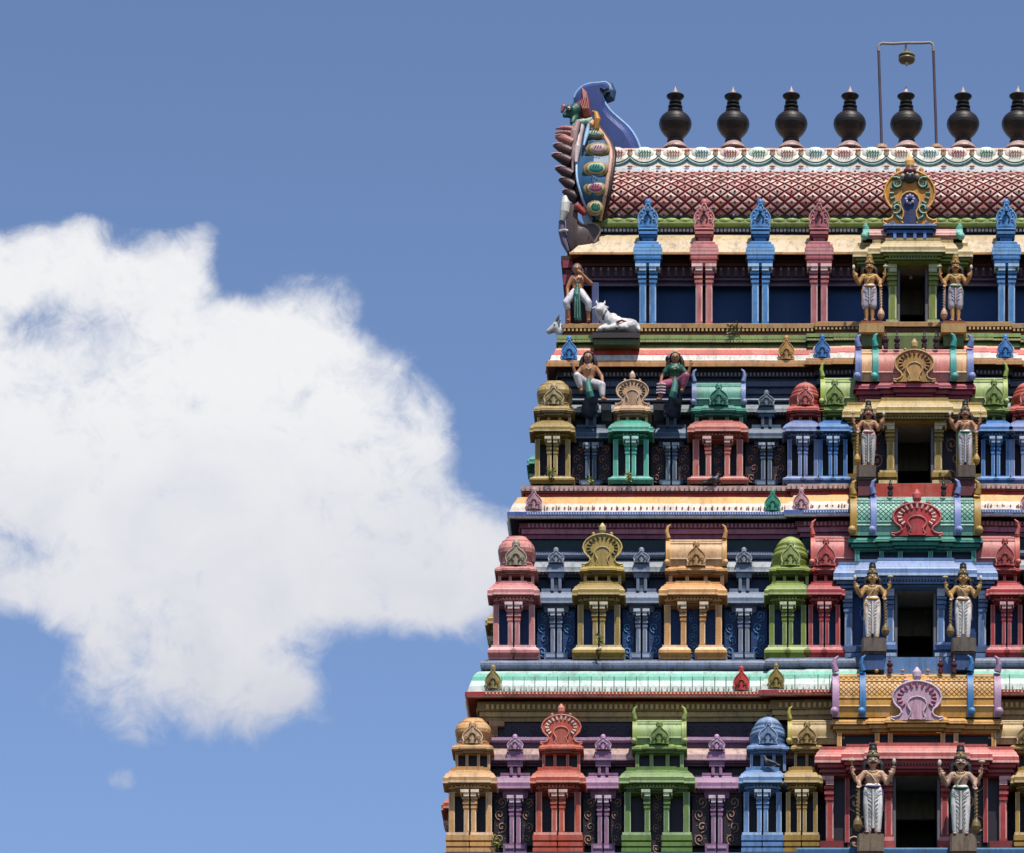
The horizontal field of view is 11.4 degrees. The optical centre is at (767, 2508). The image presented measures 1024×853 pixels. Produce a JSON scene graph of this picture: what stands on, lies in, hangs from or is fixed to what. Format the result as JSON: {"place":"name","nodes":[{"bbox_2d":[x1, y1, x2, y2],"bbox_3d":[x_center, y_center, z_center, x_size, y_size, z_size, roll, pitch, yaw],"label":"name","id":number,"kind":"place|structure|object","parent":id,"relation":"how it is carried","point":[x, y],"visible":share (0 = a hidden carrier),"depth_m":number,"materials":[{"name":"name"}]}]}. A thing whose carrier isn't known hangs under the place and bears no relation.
{"place":"outdoors","nodes":[
{"label":"outdoors","id":0,"kind":"place"},
{"bbox_2d":[0,0,1023,852],"label":"sky","id":1,"kind":"structure","parent":0,"point":[281,281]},
{"label":"ground","id":2,"kind":"structure","parent":0,"visible":0},
{"bbox_2d":[441,81,1023,852],"bbox_3d":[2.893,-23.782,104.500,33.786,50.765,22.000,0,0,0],"label":"temple tower","id":3,"kind":"structure","parent":2,"relation":"on","point":[723,617],"depth_m":101.01,"materials":[{"name":"paint"}]},
{"bbox_2d":[490,832,504,851],"bbox_3d":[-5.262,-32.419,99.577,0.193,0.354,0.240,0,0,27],"label":"weed","id":4,"kind":"object","parent":3,"relation":"on","point":[496,842],"visible":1,"depth_m":99.58,"materials":[{"name":"plant"}]},
{"bbox_2d":[544,462,555,482],"bbox_3d":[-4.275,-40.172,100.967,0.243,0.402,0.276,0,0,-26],"label":"weed","id":5,"kind":"object","parent":3,"relation":"on","point":[549,474],"visible":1,"depth_m":100.97,"materials":[{"name":"plant"}]},
{"bbox_2d":[546,315,562,335],"bbox_3d":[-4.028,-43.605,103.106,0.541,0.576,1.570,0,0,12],"label":"bull statue","id":6,"kind":"object","parent":3,"relation":"on","point":[556,327],"visible":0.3,"depth_m":102.42,"materials":[{"name":"paint"}]},
{"bbox_2d":[563,263,592,322],"bbox_3d":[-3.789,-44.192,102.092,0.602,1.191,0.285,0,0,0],"label":"corner statue","id":7,"kind":"object","parent":3,"relation":"on","point":[576,295],"visible":1,"depth_m":102.04,"materials":[{"name":"paint"}]},
{"bbox_2d":[570,350,606,400],"bbox_3d":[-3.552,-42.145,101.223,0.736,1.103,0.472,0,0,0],"label":"seated statue","id":8,"kind":"object","parent":3,"relation":"on","point":[587,382],"visible":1,"depth_m":101.22,"materials":[{"name":"paint"}]},
{"bbox_2d":[585,475,594,485],"bbox_3d":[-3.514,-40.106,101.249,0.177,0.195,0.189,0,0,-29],"label":"weed","id":9,"kind":"object","parent":3,"relation":"on","point":[591,479],"visible":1,"depth_m":101.25,"materials":[{"name":"plant"}]},
{"bbox_2d":[595,632,603,645],"bbox_3d":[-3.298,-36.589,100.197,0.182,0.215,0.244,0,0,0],"label":"weed","id":10,"kind":"object","parent":3,"relation":"on","point":[598,639],"visible":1,"depth_m":100.19,"materials":[{"name":"plant"}]},
{"bbox_2d":[592,300,640,332],"bbox_3d":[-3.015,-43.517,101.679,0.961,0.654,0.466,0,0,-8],"label":"bull statue","id":11,"kind":"object","parent":3,"relation":"on","point":[612,322],"visible":1,"depth_m":101.58,"materials":[{"name":"paint"}]},
{"bbox_2d":[625,469,632,482],"bbox_3d":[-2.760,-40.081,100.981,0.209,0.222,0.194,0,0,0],"label":"weed","id":12,"kind":"object","parent":3,"relation":"on","point":[629,475],"visible":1,"depth_m":100.98,"materials":[{"name":"plant"}]},
{"bbox_2d":[656,349,693,400],"bbox_3d":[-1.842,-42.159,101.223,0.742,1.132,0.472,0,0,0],"label":"seated statue","id":13,"kind":"object","parent":3,"relation":"on","point":[674,369],"visible":1,"depth_m":101.21,"materials":[{"name":"paint"}]},
{"bbox_2d":[659,86,691,147],"bbox_3d":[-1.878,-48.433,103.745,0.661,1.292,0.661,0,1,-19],"label":"ridge finial","id":14,"kind":"object","parent":3,"relation":"on","point":[675,123],"visible":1,"depth_m":103.58,"materials":[{"name":"paint"}]},
{"bbox_2d":[703,473,719,483],"bbox_3d":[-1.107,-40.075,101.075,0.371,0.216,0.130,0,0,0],"label":"pigeon","id":15,"kind":"object","parent":3,"relation":"on","point":[714,479],"visible":1,"depth_m":101.04,"materials":[{"name":"paint"}]},
{"bbox_2d":[717,87,749,147],"bbox_3d":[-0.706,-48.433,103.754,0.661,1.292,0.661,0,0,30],"label":"ridge finial","id":16,"kind":"object","parent":3,"relation":"on","point":[733,124],"visible":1,"depth_m":103.58,"materials":[{"name":"paint"}]},
{"bbox_2d":[724,320,742,334],"bbox_3d":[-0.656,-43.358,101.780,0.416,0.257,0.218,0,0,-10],"label":"weed","id":17,"kind":"object","parent":3,"relation":"on","point":[734,328],"visible":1,"depth_m":101.79,"materials":[{"name":"plant"}]},
{"bbox_2d":[761,756,779,766],"bbox_3d":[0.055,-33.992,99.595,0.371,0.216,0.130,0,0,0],"label":"pigeon","id":18,"kind":"object","parent":3,"relation":"on","point":[769,762],"visible":1,"depth_m":99.56,"materials":[{"name":"paint"}]},
{"bbox_2d":[775,86,807,147],"bbox_3d":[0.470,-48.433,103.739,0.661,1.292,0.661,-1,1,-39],"label":"ridge finial","id":19,"kind":"object","parent":3,"relation":"on","point":[791,123],"visible":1,"depth_m":103.57,"materials":[{"name":"paint"}]},
{"bbox_2d":[833,86,865,147],"bbox_3d":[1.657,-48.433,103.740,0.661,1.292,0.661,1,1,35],"label":"ridge finial","id":20,"kind":"object","parent":3,"relation":"on","point":[849,124],"visible":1,"depth_m":103.57,"materials":[{"name":"paint"}]},
{"bbox_2d":[850,400,884,464],"bbox_3d":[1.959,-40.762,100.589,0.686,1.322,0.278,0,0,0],"label":"guardian statue","id":21,"kind":"object","parent":3,"relation":"on","point":[868,442],"visible":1,"depth_m":100.55,"materials":[{"name":"paint"}]},
{"bbox_2d":[852,253,887,320],"bbox_3d":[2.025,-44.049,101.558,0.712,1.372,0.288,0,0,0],"label":"guardian statue","id":22,"kind":"object","parent":3,"relation":"on","point":[869,292],"visible":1,"depth_m":101.52,"materials":[{"name":"paint"}]},
{"bbox_2d":[848,743,895,832],"bbox_3d":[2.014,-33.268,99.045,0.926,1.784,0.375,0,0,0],"label":"guardian statue","id":23,"kind":"object","parent":3,"relation":"on","point":[873,800],"visible":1,"depth_m":99.00,"materials":[{"name":"paint"}]},
{"bbox_2d":[853,562,892,637],"bbox_3d":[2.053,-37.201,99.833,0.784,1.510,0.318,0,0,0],"label":"guardian statue","id":24,"kind":"object","parent":3,"relation":"on","point":[872,609],"visible":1,"depth_m":99.79,"materials":[{"name":"paint"}]},
{"bbox_2d":[890,87,922,147],"bbox_3d":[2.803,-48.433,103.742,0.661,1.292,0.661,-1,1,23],"label":"ridge finial","id":25,"kind":"object","parent":3,"relation":"on","point":[906,123],"visible":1,"depth_m":103.58,"materials":[{"name":"paint"}]},
{"bbox_2d":[876,41,942,147],"bbox_3d":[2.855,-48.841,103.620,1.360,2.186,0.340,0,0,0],"label":"lamp frame","id":26,"kind":"object","parent":3,"relation":"on","point":[906,57],"visible":1,"depth_m":103.59,"materials":[{"name":"paint"}]},
{"bbox_2d":[937,253,972,320],"bbox_3d":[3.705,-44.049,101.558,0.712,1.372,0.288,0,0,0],"label":"guardian statue","id":27,"kind":"object","parent":3,"relation":"on","point":[955,292],"visible":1,"depth_m":101.52,"materials":[{"name":"paint"}]},
{"bbox_2d":[938,744,984,833],"bbox_3d":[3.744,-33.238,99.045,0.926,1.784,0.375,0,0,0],"label":"guardian statue","id":28,"kind":"object","parent":3,"relation":"on","point":[960,804],"visible":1,"depth_m":98.99,"materials":[{"name":"paint"}]},
{"bbox_2d":[943,563,981,637],"bbox_3d":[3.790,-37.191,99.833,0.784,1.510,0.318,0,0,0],"label":"guardian statue","id":29,"kind":"object","parent":3,"relation":"on","point":[963,610],"visible":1,"depth_m":99.79,"materials":[{"name":"paint"}]},
{"bbox_2d":[947,87,978,147],"bbox_3d":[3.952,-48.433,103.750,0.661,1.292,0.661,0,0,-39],"label":"ridge finial","id":30,"kind":"object","parent":3,"relation":"on","point":[963,124],"visible":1,"depth_m":103.58,"materials":[{"name":"paint"}]},
{"bbox_2d":[948,400,982,464],"bbox_3d":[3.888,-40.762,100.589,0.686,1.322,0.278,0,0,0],"label":"guardian statue","id":31,"kind":"object","parent":3,"relation":"on","point":[964,442],"visible":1,"depth_m":100.55,"materials":[{"name":"paint"}]},
{"bbox_2d":[1002,87,1023,147],"bbox_3d":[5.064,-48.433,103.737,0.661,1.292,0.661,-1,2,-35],"label":"ridge finial","id":32,"kind":"object","parent":3,"relation":"on","point":[1013,124],"visible":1,"depth_m":103.57,"materials":[{"name":"paint"}]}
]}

